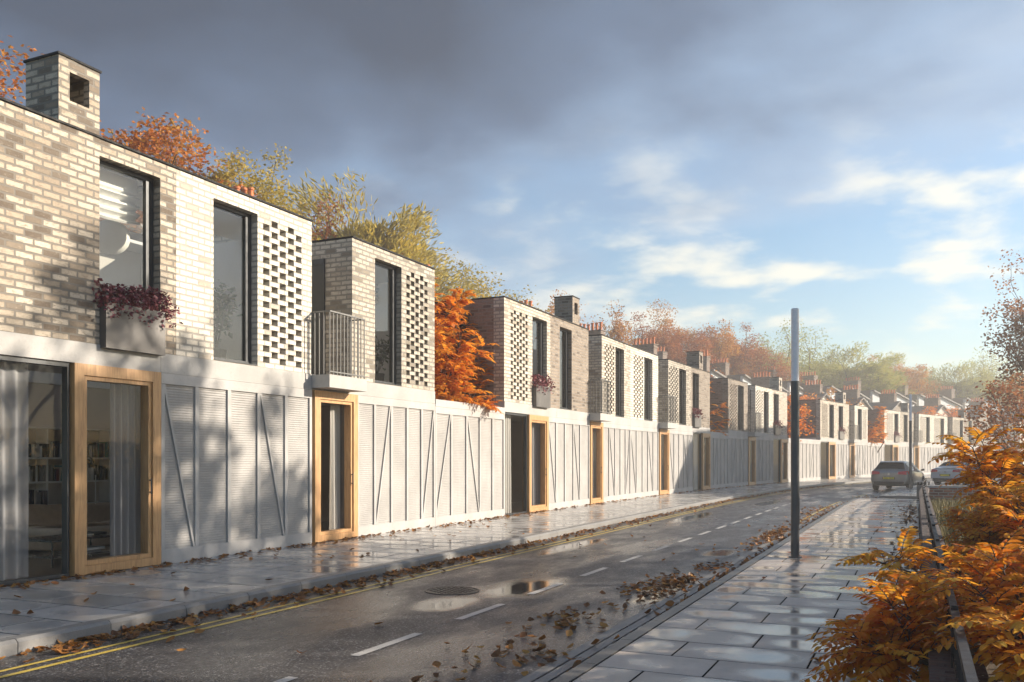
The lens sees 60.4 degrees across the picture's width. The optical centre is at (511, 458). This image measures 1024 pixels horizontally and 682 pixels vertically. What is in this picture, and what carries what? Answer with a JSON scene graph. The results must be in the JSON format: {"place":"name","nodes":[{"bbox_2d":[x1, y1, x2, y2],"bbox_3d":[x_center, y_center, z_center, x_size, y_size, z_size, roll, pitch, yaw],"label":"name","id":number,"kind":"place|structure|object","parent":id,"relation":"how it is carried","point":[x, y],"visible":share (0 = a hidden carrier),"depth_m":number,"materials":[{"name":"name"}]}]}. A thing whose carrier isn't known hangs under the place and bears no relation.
{"place":"outdoors","nodes":[
{"label":"outdoors","id":0,"kind":"place"},
{"bbox_2d":[0,474,930,638],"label":"pavement","id":1,"kind":"structure","parent":0,"point":[60,604],"depth_m":12.04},
{"bbox_2d":[0,51,176,585],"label":"terraced house","id":2,"kind":"structure","parent":1,"relation":"on","point":[58,152],"depth_m":11.08,"materials":[{"name":"beige brick"}]},
{"bbox_2d":[1,361,18,580],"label":"curtain","id":3,"kind":"object","parent":2,"relation":"hanging from","point":[3,405],"visible":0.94,"depth_m":10.54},
{"bbox_2d":[19,532,124,567],"bbox_3d":[-6.246,1.282,12.505,0.700,0.375,1.200,0,0,25],"label":"coffee table","id":4,"kind":"object","parent":2,"relation":"on","point":[52,554],"visible":0.62,"depth_m":12.20,"materials":[{"name":"black paint"}]},
{"bbox_2d":[69,363,160,575],"bbox_3d":[-5.286,0.136,11.722,0.219,2.684,1.392,0,0,25],"label":"door","id":5,"kind":"structure","parent":2,"relation":"in","point":[79,373],"depth_m":11.62,"materials":[{"name":"brown wood"}]},
{"bbox_2d":[100,169,139,224],"bbox_3d":[-5.552,-3.595,11.982,0.108,0.670,1.130,0,0,25],"label":"window blind","id":6,"kind":"object","parent":2,"relation":"attached to","point":[119,200],"depth_m":12.19,"materials":[{"name":"white fabric"}]},
{"bbox_2d":[100,160,152,304],"bbox_3d":[-5.263,-2.716,11.948,0.272,2.443,1.002,0,0,25],"label":"window","id":7,"kind":"structure","parent":2,"relation":"in","point":[147,182],"depth_m":12.32,"materials":[{"name":"grey metal"}]},
{"bbox_2d":[114,384,140,555],"bbox_3d":[-5.242,0.140,12.318,0.090,2.620,0.900,0,0,25],"label":"curtain","id":8,"kind":"object","parent":2,"relation":"hanging from","point":[134,387],"visible":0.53,"depth_m":12.14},
{"bbox_2d":[92,278,182,355],"bbox_3d":[-5.107,-1.914,11.906,0.756,0.948,1.336,0,0,25],"label":"window planter","id":9,"kind":"object","parent":2,"relation":"attached to","point":[131,326],"visible":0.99,"depth_m":11.79,"materials":[{"name":"grey metal"}]},
{"bbox_2d":[0,166,312,565],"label":"terraced house","id":10,"kind":"structure","parent":1,"relation":"on","point":[236,449],"depth_m":14.20,"materials":[{"name":"white brick"}]},
{"bbox_2d":[0,425,140,535],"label":"bookshelf","id":11,"kind":"object","parent":10,"relation":"on","point":[104,485],"visible":0.29,"depth_m":15.19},
{"bbox_2d":[6,501,140,554],"bbox_3d":[-6.732,1.110,14.379,1.190,0.720,2.600,0,0,25],"label":"sofa","id":12,"kind":"object","parent":10,"relation":"on","point":[102,512],"visible":0.48,"depth_m":13.70,"materials":[{"name":"beige fabric"}]},
{"bbox_2d":[22,503,108,526],"bbox_3d":[-7.013,0.875,13.793,1.050,0.314,0.999,0,0,25],"label":"throw blanket","id":13,"kind":"object","parent":12,"relation":"on","point":[42,514],"visible":0.63,"depth_m":13.77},
{"bbox_2d":[118,492,139,518],"bbox_3d":[-6.519,0.795,14.987,0.180,0.454,0.500,0,0,19],"label":"cushion","id":14,"kind":"object","parent":12,"relation":"on","point":[127,499],"visible":0.91,"depth_m":14.90,"materials":[{"name":"beige fabric"}]},
{"bbox_2d":[100,220,129,254],"bbox_3d":[-6.109,-3.530,13.399,0.540,0.840,0.540,0,0,25],"label":"paper lantern","id":15,"kind":"object","parent":10,"relation":"hanging from","point":[114,237],"visible":0.79,"depth_m":13.23,"materials":[{"name":"white paper"}]},
{"bbox_2d":[213,279,242,357],"bbox_3d":[-4.855,-2.277,14.570,0.822,1.554,0.894,0,0,25],"label":"potted plant","id":16,"kind":"object","parent":10,"relation":"on","point":[221,314],"visible":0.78,"depth_m":14.56,"materials":[{"name":"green plant"}]},
{"bbox_2d":[213,201,257,365],"bbox_3d":[-4.416,-2.716,13.787,0.272,2.443,0.972,0,0,25],"label":"window","id":17,"kind":"structure","parent":10,"relation":"in","point":[246,217],"depth_m":14.14,"materials":[{"name":"grey metal"}]},
{"bbox_2d":[312,236,434,542],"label":"terraced house","id":18,"kind":"structure","parent":1,"relation":"on","point":[389,453],"depth_m":17.37,"materials":[{"name":"grey brick"}]},
{"bbox_2d":[329,404,339,529],"bbox_3d":[-3.323,0.140,16.466,0.090,2.620,0.300,0,0,25],"label":"curtain","id":19,"kind":"object","parent":18,"relation":"hanging from","point":[334,510],"visible":0.9,"depth_m":16.49,"materials":[{"name":"beige fabric"}]},
{"bbox_2d":[312,390,357,542],"bbox_3d":[-3.271,0.136,16.100,0.219,2.684,1.312,0,0,25],"label":"door","id":20,"kind":"structure","parent":18,"relation":"in","point":[350,401],"depth_m":16.35,"materials":[{"name":"brown wood"}]},
{"bbox_2d":[375,329,388,380],"bbox_3d":[-2.888,-2.196,18.629,1.064,1.391,0.959,0,0,25],"label":"potted plant","id":21,"kind":"object","parent":18,"relation":"on","point":[380,359],"visible":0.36,"depth_m":18.61,"materials":[{"name":"green plant"}]},
{"bbox_2d":[375,260,401,385],"bbox_3d":[-2.594,-2.716,17.748,0.272,2.443,0.972,0,0,25],"label":"window","id":22,"kind":"structure","parent":18,"relation":"in","point":[392,270],"depth_m":18.11,"materials":[{"name":"grey metal"}]},
{"bbox_2d":[435,399,504,525],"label":"garden wall","id":23,"kind":"structure","parent":1,"relation":"on","point":[470,461],"depth_m":20.85,"materials":[{"name":"concrete"}]},
{"bbox_2d":[435,296,556,515],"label":"terraced house","id":24,"kind":"structure","parent":1,"relation":"on","point":[504,323],"depth_m":23.68,"materials":[{"name":"beige brick"}]},
{"bbox_2d":[505,415,510,512],"bbox_3d":[-0.216,0.140,23.149,0.088,2.620,0.760,0,0,25],"label":"curtain","id":25,"kind":"object","parent":24,"relation":"hanging from","point":[507,463],"visible":0.36,"depth_m":23.35,"materials":[{"name":"beige fabric"}]},
{"bbox_2d":[533,423,538,504],"bbox_3d":[0.692,0.140,25.218,0.088,2.620,0.600,0,0,25],"label":"curtain","id":26,"kind":"object","parent":24,"relation":"hanging from","point":[536,499],"visible":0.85,"depth_m":25.26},
{"bbox_2d":[532,318,542,381],"bbox_3d":[0.672,-2.716,24.848,0.272,2.443,1.042,0,0,25],"label":"window","id":27,"kind":"structure","parent":24,"relation":"in","point":[540,324],"depth_m":25.25,"materials":[{"name":"grey metal"}]},
{"bbox_2d":[527,414,548,512],"bbox_3d":[0.682,0.136,24.695,0.219,2.684,1.392,0,0,25],"label":"door","id":28,"kind":"structure","parent":24,"relation":"in","point":[543,420],"depth_m":25.12,"materials":[{"name":"brown wood"}]},
{"bbox_2d":[531,374,555,407],"bbox_3d":[0.816,-1.932,24.797,0.647,0.983,1.411,0,0,25],"label":"window planter","id":29,"kind":"object","parent":24,"relation":"attached to","point":[541,393],"visible":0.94,"depth_m":24.60,"materials":[{"name":"grey metal"}]},
{"bbox_2d":[511,295,589,508],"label":"terraced house","id":30,"kind":"structure","parent":1,"relation":"on","point":[569,358],"depth_m":27.39,"materials":[{"name":"white brick"}]},
{"bbox_2d":[560,328,571,409],"bbox_3d":[1.518,-2.716,26.688,0.272,2.443,0.992,0,0,25],"label":"window","id":31,"kind":"structure","parent":30,"relation":"in","point":[565,333],"depth_m":27.06,"materials":[{"name":"grey metal"}]},
{"bbox_2d":[588,334,630,503],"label":"terraced house","id":32,"kind":"structure","parent":1,"relation":"on","point":[613,456],"depth_m":30.39,"materials":[{"name":"beige brick"}]},
{"bbox_2d":[592,428,595,497],"bbox_3d":[2.719,0.140,29.597,0.088,2.620,0.650,0,0,25],"label":"curtain","id":33,"kind":"object","parent":32,"relation":"hanging from","point":[593,462],"visible":0.61,"depth_m":29.68,"materials":[{"name":"beige fabric"}]},
{"bbox_2d":[590,421,603,503],"bbox_3d":[2.737,0.136,29.154,0.219,2.684,1.252,0,0,25],"label":"door","id":34,"kind":"structure","parent":32,"relation":"in","point":[599,427],"depth_m":29.55,"materials":[{"name":"brown wood"}]},
{"bbox_2d":[615,348,620,416],"bbox_3d":[3.739,-2.716,31.479,0.272,2.443,0.992,0,0,25],"label":"window","id":35,"kind":"structure","parent":32,"relation":"in","point":[618,351],"depth_m":31.84,"materials":[{"name":"grey metal"}]},
{"bbox_2d":[615,346,658,498],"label":"terraced house","id":36,"kind":"structure","parent":1,"relation":"on","point":[644,423],"depth_m":34.13,"materials":[{"name":"white brick"}]},
{"bbox_2d":[658,359,692,494],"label":"terraced house","id":37,"kind":"structure","parent":1,"relation":"on","point":[677,457],"depth_m":37.74,"materials":[{"name":"grey brick"}]},
{"bbox_2d":[659,429,669,494],"bbox_3d":[6.234,0.136,36.423,0.219,2.684,1.322,0,0,27],"label":"door","id":38,"kind":"structure","parent":37,"relation":"in","point":[666,433],"depth_m":36.82,"materials":[{"name":"brown wood"}]},
{"bbox_2d":[679,351,710,490],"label":"terraced house","id":39,"kind":"structure","parent":1,"relation":"on","point":[700,387],"depth_m":41.55,"materials":[{"name":"brown brick"}]},
{"bbox_2d":[693,434,697,489],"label":"curtain","id":40,"kind":"object","parent":39,"relation":"hanging from","point":[695,464],"visible":0.89,"depth_m":41.43,"materials":[{"name":"beige fabric"}]},
{"bbox_2d":[701,433,710,489],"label":"door","id":41,"kind":"structure","parent":39,"relation":"in","point":[703,435],"depth_m":42.52,"materials":[{"name":"brown wood"}]},
{"bbox_2d":[705,432,728,488],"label":"garden wall","id":42,"kind":"structure","parent":1,"relation":"on","point":[719,459],"depth_m":44.05,"materials":[{"name":"concrete"}]},
{"bbox_2d":[704,378,747,486],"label":"terraced house","id":43,"kind":"structure","parent":1,"relation":"on","point":[732,393],"depth_m":46.41,"materials":[{"name":"brown brick"}]},
{"bbox_2d":[748,385,772,484],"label":"terraced house","id":44,"kind":"structure","parent":1,"relation":"on","point":[760,434],"depth_m":50.82,"materials":[{"name":"white brick"}]},
{"bbox_2d":[748,437,755,484],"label":"door","id":45,"kind":"structure","parent":44,"relation":"in","point":[753,439],"depth_m":49.77,"materials":[{"name":"brown wood"}]},
{"bbox_2d":[769,377,787,482],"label":"terraced house","id":46,"kind":"structure","parent":1,"relation":"on","point":[779,403],"depth_m":54.60,"materials":[{"name":"beige brick"}]},
{"bbox_2d":[778,439,787,481],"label":"door","id":47,"kind":"structure","parent":46,"relation":"in","point":[785,441],"depth_m":55.37,"materials":[{"name":"brown wood"}]},
{"bbox_2d":[783,438,820,481],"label":"garden wall","id":48,"kind":"structure","parent":1,"relation":"on","point":[809,459],"depth_m":59.42,"materials":[{"name":"concrete"}]},
{"bbox_2d":[782,399,835,479],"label":"terraced house","id":49,"kind":"structure","parent":1,"relation":"on","point":[819,408],"depth_m":62.80,"materials":[{"name":"beige brick"}]},
{"bbox_2d":[828,442,835,478],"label":"door","id":50,"kind":"structure","parent":49,"relation":"in","point":[833,444],"depth_m":64.72,"materials":[{"name":"brown wood"}]},
{"bbox_2d":[821,392,848,478],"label":"terraced house","id":51,"kind":"structure","parent":1,"relation":"on","point":[842,445],"depth_m":66.69,"materials":[{"name":"beige brick"}]},
{"bbox_2d":[849,405,867,477],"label":"terraced house","id":52,"kind":"structure","parent":1,"relation":"on","point":[858,440],"depth_m":69.43,"materials":[{"name":"white brick"}]},
{"bbox_2d":[868,442,884,476],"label":"garden wall","id":53,"kind":"structure","parent":1,"relation":"on","point":[875,457],"depth_m":72.74,"materials":[{"name":"concrete"}]},
{"bbox_2d":[868,409,900,460],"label":"terraced house","id":54,"kind":"structure","parent":1,"relation":"on","point":[872,419],"depth_m":75.95,"materials":[{"name":"white brick"}]},
{"bbox_2d":[885,403,913,463],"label":"terraced house","id":55,"kind":"structure","parent":1,"relation":"on","point":[904,434],"depth_m":79.53,"materials":[{"name":"grey brick"}]},
{"bbox_2d":[914,413,933,473],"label":"terraced house","id":56,"kind":"structure","parent":1,"relation":"on","point":[924,453],"depth_m":82.58,"materials":[{"name":"white brick"}]},
{"bbox_2d":[915,415,947,467],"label":"terraced house","id":57,"kind":"structure","parent":1,"relation":"on","point":[939,425],"depth_m":86.17,"materials":[{"name":"white brick"}]},
{"bbox_2d":[947,417,963,460],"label":"terraced house","id":58,"kind":"structure","parent":1,"relation":"on","point":[955,426],"depth_m":88.77,"materials":[{"name":"beige brick"}]},
{"bbox_2d":[949,410,977,463],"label":"terraced house","id":59,"kind":"structure","parent":1,"relation":"on","point":[962,413],"depth_m":91.18,"materials":[{"name":"brown brick"}]},
{"bbox_2d":[0,476,1022,681],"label":"road","id":60,"kind":"structure","parent":0,"point":[339,636],"depth_m":8.86,"materials":[{"name":"asphalt"}]},
{"bbox_2d":[425,586,479,594],"bbox_3d":[-0.729,1.609,10.715,0.670,0.018,0.670,0,0,13],"label":"manhole cover","id":61,"kind":"object","parent":60,"relation":"on","point":[453,590],"visible":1,"depth_m":10.69,"materials":[{"name":"metal"}]},
{"bbox_2d":[0,476,930,656],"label":"kerb","id":62,"kind":"structure","parent":60,"relation":"on","point":[14,645],"depth_m":10.07,"materials":[{"name":"concrete"}]},
{"bbox_2d":[551,497,859,681],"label":"kerb","id":63,"kind":"structure","parent":60,"relation":"on","point":[574,673],"depth_m":8.08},
{"bbox_2d":[871,461,924,489],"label":"parked car","id":64,"kind":"object","parent":60,"relation":"on","point":[888,474],"visible":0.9,"depth_m":44.26,"materials":[{"name":"grey paint"}]},
{"bbox_2d":[931,461,981,485],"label":"parked car","id":65,"kind":"object","parent":60,"relation":"on","point":[942,472],"visible":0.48,"depth_m":51.79,"materials":[{"name":"silver metal"}]},
{"bbox_2d":[0,0,1023,393],"label":"sky","id":66,"kind":"structure","parent":0,"point":[856,166],"materials":[{"name":"blue"}]},
{"bbox_2d":[572,498,920,681],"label":"pavement","id":67,"kind":"structure","parent":0,"point":[750,624],"depth_m":8.41,"materials":[{"name":"stone"}]},
{"bbox_2d":[789,308,801,557],"bbox_3d":[4.275,-0.390,13.290,0.190,3.760,0.190,0,0,25],"label":"street lamp","id":68,"kind":"object","parent":67,"relation":"on","point":[795,510],"visible":1,"depth_m":13.24,"materials":[{"name":"metal"}]},
{"bbox_2d":[919,487,988,681],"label":"garden wall","id":69,"kind":"structure","parent":67,"relation":"on","point":[940,669],"depth_m":4.62,"materials":[{"name":"concrete"}]},
{"bbox_2d":[922,479,978,681],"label":"garden railing","id":70,"kind":"object","parent":69,"relation":"on","point":[962,664],"visible":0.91,"depth_m":4.15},
{"bbox_2d":[886,488,916,495],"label":"pavement","id":71,"kind":"structure","parent":0,"point":[907,492],"depth_m":36.87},
{"bbox_2d":[909,394,911,488],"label":"street lamp","id":72,"kind":"object","parent":71,"relation":"on","point":[910,441],"visible":1,"depth_m":41.31,"materials":[{"name":"metal"}]},
{"bbox_2d":[931,496,1014,576],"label":"grass","id":73,"kind":"structure","parent":0,"point":[937,509],"depth_m":17.67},
{"bbox_2d":[928,493,1022,681],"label":"ground","id":74,"kind":"structure","parent":0,"point":[991,667],"depth_m":5.01,"materials":[{"name":"soil"}]},
{"bbox_2d":[800,544,1023,681],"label":"orange shrub","id":75,"kind":"object","parent":74,"relation":"on","point":[884,652],"visible":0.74,"depth_m":4.77,"materials":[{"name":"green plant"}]},
{"bbox_2d":[834,484,1023,621],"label":"orange shrub","id":76,"kind":"object","parent":74,"relation":"on","point":[912,551],"visible":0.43,"depth_m":5.78,"materials":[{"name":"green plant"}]},
{"bbox_2d":[906,527,1023,681],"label":"orange shrub","id":77,"kind":"object","parent":74,"relation":"on","point":[1001,630],"visible":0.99,"depth_m":4.26,"materials":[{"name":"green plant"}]},
{"bbox_2d":[928,485,1011,502],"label":"brick wall","id":78,"kind":"structure","parent":74,"relation":"on","point":[942,491],"depth_m":23.66,"materials":[{"name":"brick"}]},
{"bbox_2d":[926,425,1023,539],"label":"orange shrub","id":79,"kind":"object","parent":74,"relation":"on","point":[1005,466],"visible":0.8,"depth_m":7.28,"materials":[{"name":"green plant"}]},
{"bbox_2d":[931,505,1023,556],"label":"orange shrub","id":80,"kind":"object","parent":74,"relation":"on","point":[980,536],"visible":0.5,"depth_m":9.03,"materials":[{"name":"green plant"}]},
{"label":"ground","id":81,"kind":"structure","parent":0,"visible":0},
{"bbox_2d":[0,35,169,233],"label":"tree","id":82,"kind":"object","parent":81,"relation":"on","point":[139,212],"visible":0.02,"depth_m":28.87,"materials":[{"name":"orange plant"}]},
{"bbox_2d":[102,107,257,196],"bbox_3d":[-16.815,-6.761,36.542,14.780,17.124,11.884,0,0,-3],"label":"tree","id":83,"kind":"object","parent":81,"relation":"on","point":[175,131],"visible":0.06,"depth_m":35.94,"materials":[{"name":"orange plant"}]},
{"bbox_2d":[155,143,326,239],"bbox_3d":[-13.535,-6.466,39.861,10.924,16.520,8.784,0,0,28],"label":"tree","id":84,"kind":"object","parent":81,"relation":"on","point":[252,180],"visible":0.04,"depth_m":39.38,"materials":[{"name":"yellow plant"}]},
{"bbox_2d":[301,193,403,254],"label":"tree","id":85,"kind":"object","parent":81,"relation":"on","point":[327,232],"depth_m":47.73,"materials":[{"name":"green plant"}]},
{"bbox_2d":[277,168,483,300],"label":"tree","id":86,"kind":"object","parent":81,"relation":"on","point":[392,239],"visible":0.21,"depth_m":48.86,"materials":[{"name":"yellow plant"}]},
{"bbox_2d":[0,482,918,681],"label":"leaf litter","id":87,"kind":"object","parent":81,"relation":"on","point":[191,619],"visible":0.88,"depth_m":11.12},
{"bbox_2d":[435,277,501,413],"bbox_3d":[-2.429,-1.787,22.044,4.546,6.109,3.828,0,0,25],"label":"courtyard tree","id":88,"kind":"object","parent":81,"relation":"on","point":[450,372],"visible":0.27,"depth_m":21.05,"materials":[{"name":"orange plant"}]},
{"bbox_2d":[435,248,554,311],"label":"tree","id":89,"kind":"object","parent":81,"relation":"on","point":[485,285],"visible":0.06,"depth_m":62.36,"materials":[{"name":"brown plant"}]},
{"bbox_2d":[585,299,648,344],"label":"tree","id":90,"kind":"object","parent":81,"relation":"on","point":[616,330],"visible":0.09,"depth_m":85.26,"materials":[{"name":"brown plant"}]},
{"bbox_2d":[631,337,657,354],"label":"victorian house","id":91,"kind":"structure","parent":81,"relation":"on","point":[651,348],"depth_m":65.24,"materials":[{"name":"brick"}]},
{"bbox_2d":[627,311,724,374],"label":"tree","id":92,"kind":"object","parent":81,"relation":"on","point":[675,346],"visible":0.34,"depth_m":92.89,"materials":[{"name":"brown plant"}]},
{"bbox_2d":[632,299,755,374],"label":"tree","id":93,"kind":"object","parent":81,"relation":"on","point":[722,349],"visible":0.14,"depth_m":97.28,"materials":[{"name":"brown plant"}]},
{"bbox_2d":[657,346,769,387],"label":"victorian house","id":94,"kind":"structure","parent":81,"relation":"on","point":[763,381],"depth_m":83.68,"materials":[{"name":"brick"}]},
{"bbox_2d":[724,322,803,393],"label":"tree","id":95,"kind":"object","parent":81,"relation":"on","point":[747,351],"visible":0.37,"depth_m":100.95,"materials":[{"name":"brown plant"}]},
{"bbox_2d":[710,358,830,400],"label":"victorian house","id":96,"kind":"structure","parent":81,"relation":"on","point":[816,388],"depth_m":92.46,"materials":[{"name":"brick"}]},
{"bbox_2d":[745,318,812,380],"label":"tree","id":97,"kind":"object","parent":81,"relation":"on","point":[783,352],"visible":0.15,"depth_m":106.79,"materials":[{"name":"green plant"}]},
{"bbox_2d":[782,395,818,455],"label":"tree","id":98,"kind":"object","parent":81,"relation":"on","point":[801,409],"visible":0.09,"depth_m":57.95,"materials":[{"name":"orange plant"}]},
{"bbox_2d":[776,326,840,385],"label":"tree","id":99,"kind":"object","parent":81,"relation":"on","point":[802,368],"visible":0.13,"depth_m":112.52,"materials":[{"name":"green plant"}]},
{"bbox_2d":[757,366,872,409],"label":"victorian house","id":100,"kind":"structure","parent":81,"relation":"on","point":[854,393],"depth_m":98.78,"materials":[{"name":"brick"}]},
{"bbox_2d":[799,371,901,410],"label":"victorian house","id":101,"kind":"structure","parent":81,"relation":"on","point":[888,401],"depth_m":105.32,"materials":[{"name":"brick"}]},
{"bbox_2d":[799,341,912,392],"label":"tree","id":102,"kind":"object","parent":81,"relation":"on","point":[874,376],"visible":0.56,"depth_m":117.20,"materials":[{"name":"green plant"}]},
{"bbox_2d":[826,350,922,394],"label":"tree","id":103,"kind":"object","parent":81,"relation":"on","point":[897,359],"visible":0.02,"depth_m":123.25,"materials":[{"name":"green plant"}]},
{"bbox_2d":[868,406,888,451],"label":"courtyard tree","id":104,"kind":"object","parent":81,"relation":"on","point":[871,434],"visible":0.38,"depth_m":73.54,"materials":[{"name":"orange plant"}]},
{"bbox_2d":[843,376,950,416],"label":"victorian house","id":105,"kind":"structure","parent":81,"relation":"on","point":[874,395],"depth_m":113.24,"materials":[{"name":"brick"}]},
{"bbox_2d":[867,354,941,395],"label":"tree","id":106,"kind":"object","parent":81,"relation":"on","point":[913,372],"visible":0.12,"depth_m":126.20,"materials":[{"name":"green plant"}]},
{"bbox_2d":[891,382,998,462],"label":"victorian house","id":107,"kind":"structure","parent":81,"relation":"on","point":[918,399],"depth_m":120.59,"materials":[{"name":"brick"}]},
{"bbox_2d":[908,360,1005,401],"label":"tree","id":108,"kind":"object","parent":81,"relation":"on","point":[971,384],"visible":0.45,"depth_m":134.41,"materials":[{"name":"green plant"}]},
{"bbox_2d":[939,386,1023,463],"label":"victorian house","id":109,"kind":"structure","parent":81,"relation":"on","point":[948,392],"depth_m":127.45,"materials":[{"name":"brick"}]},
{"bbox_2d":[945,346,1023,410],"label":"tree","id":110,"kind":"object","parent":81,"relation":"on","point":[985,369],"visible":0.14,"depth_m":138.12,"materials":[{"name":"green plant"}]},
{"bbox_2d":[958,369,1023,464],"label":"tree","id":111,"kind":"object","parent":81,"relation":"on","point":[1001,390],"visible":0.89,"depth_m":35.81,"materials":[{"name":"orange plant"}]},
{"bbox_2d":[980,249,1023,392],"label":"tree","id":112,"kind":"object","parent":81,"relation":"on","point":[1017,328],"visible":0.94,"depth_m":44.34,"materials":[{"name":"brown plant"}]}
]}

